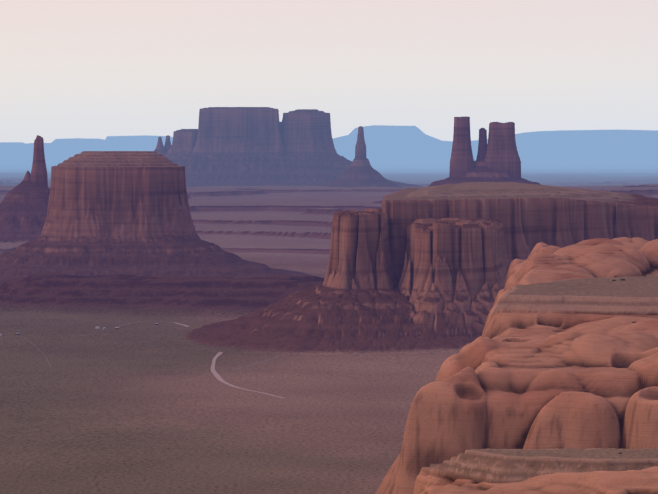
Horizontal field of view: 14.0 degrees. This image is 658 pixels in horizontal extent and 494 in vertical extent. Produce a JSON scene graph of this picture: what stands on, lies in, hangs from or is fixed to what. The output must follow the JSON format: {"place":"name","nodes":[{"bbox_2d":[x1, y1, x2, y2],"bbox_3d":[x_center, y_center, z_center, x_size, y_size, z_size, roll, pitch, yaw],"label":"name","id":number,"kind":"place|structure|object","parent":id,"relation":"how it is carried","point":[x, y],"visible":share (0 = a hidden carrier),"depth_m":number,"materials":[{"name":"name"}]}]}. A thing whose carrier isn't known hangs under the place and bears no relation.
{"place":"outdoors","nodes":[
{"label":"outdoors","id":0,"kind":"place"},
{"bbox_2d":[176,323,283,397],"bbox_3d":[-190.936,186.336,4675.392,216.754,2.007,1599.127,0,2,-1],"label":"dirt road","id":1,"kind":"structure","parent":0,"point":[216,374],"depth_m":4239.52,"materials":[{"name":"soil"}]},
{"bbox_2d":[0,163,657,493],"bbox_3d":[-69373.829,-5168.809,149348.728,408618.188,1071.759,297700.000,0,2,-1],"label":"ground","id":2,"kind":"structure","parent":0,"point":[138,407],"depth_m":4195.69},
{"bbox_2d":[0,135,49,242],"bbox_3d":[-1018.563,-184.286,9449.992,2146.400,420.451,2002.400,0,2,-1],"label":"spire","id":3,"kind":"structure","parent":2,"relation":"on","point":[23,208],"depth_m":9339.58,"materials":[{"name":"stone"}]},
{"bbox_2d":[24,337,51,367],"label":"track","id":4,"kind":"structure","parent":2,"relation":"on","point":[42,353],"depth_m":4651.22,"materials":[{"name":"grey soil"}]},
{"bbox_2d":[0,151,324,280],"bbox_3d":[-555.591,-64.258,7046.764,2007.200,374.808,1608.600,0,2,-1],"label":"butte","id":5,"kind":"object","parent":2,"relation":"on","point":[118,212],"visible":0.67,"depth_m":6970.25,"materials":[{"name":"brown stone"}]},
{"bbox_2d":[154,107,422,186],"bbox_3d":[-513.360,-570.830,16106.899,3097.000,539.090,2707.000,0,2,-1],"label":"butte","id":6,"kind":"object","parent":2,"relation":"on","point":[241,146],"visible":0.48,"depth_m":15944.52,"materials":[{"name":"stone"}]},
{"bbox_2d":[0,125,657,162],"bbox_3d":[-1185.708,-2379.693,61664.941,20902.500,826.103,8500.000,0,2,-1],"label":"distant mesas","id":7,"kind":"structure","parent":2,"relation":"on","point":[398,144],"depth_m":59776.09,"materials":[{"name":"blue stone"}]},
{"bbox_2d":[323,126,400,186],"bbox_3d":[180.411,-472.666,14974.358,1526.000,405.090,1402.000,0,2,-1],"label":"spire","id":8,"kind":"structure","parent":2,"relation":"on","point":[360,171],"depth_m":14909.94,"materials":[{"name":"purple stone"}]},
{"bbox_2d":[161,182,657,355],"bbox_3d":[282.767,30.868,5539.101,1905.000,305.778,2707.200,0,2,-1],"label":"mesa","id":9,"kind":"structure","parent":2,"relation":"on","point":[415,271],"depth_m":4953.15,"materials":[{"name":"brown stone"}]},
{"bbox_2d":[359,116,540,203],"bbox_3d":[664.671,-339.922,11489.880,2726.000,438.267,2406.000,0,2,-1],"label":"three pillars","id":10,"kind":"structure","parent":2,"relation":"on","point":[498,159],"depth_m":11450.20,"materials":[{"name":"stone"}]},
{"bbox_2d":[376,237,657,493],"bbox_3d":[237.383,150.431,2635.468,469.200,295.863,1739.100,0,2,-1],"label":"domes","id":11,"kind":"structure","parent":2,"relation":"on","point":[561,352],"depth_m":1892.06,"materials":[{"name":"orange stone"}]},
{"bbox_2d":[0,0,657,143],"label":"sky","id":12,"kind":"structure","parent":0,"point":[91,69],"materials":[{"name":"white"}]},
{"bbox_2d":[413,448,657,493],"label":"rock","id":13,"kind":"object","parent":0,"point":[554,471],"visible":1,"depth_m":847.27,"materials":[{"name":"orange stone"}]}
]}

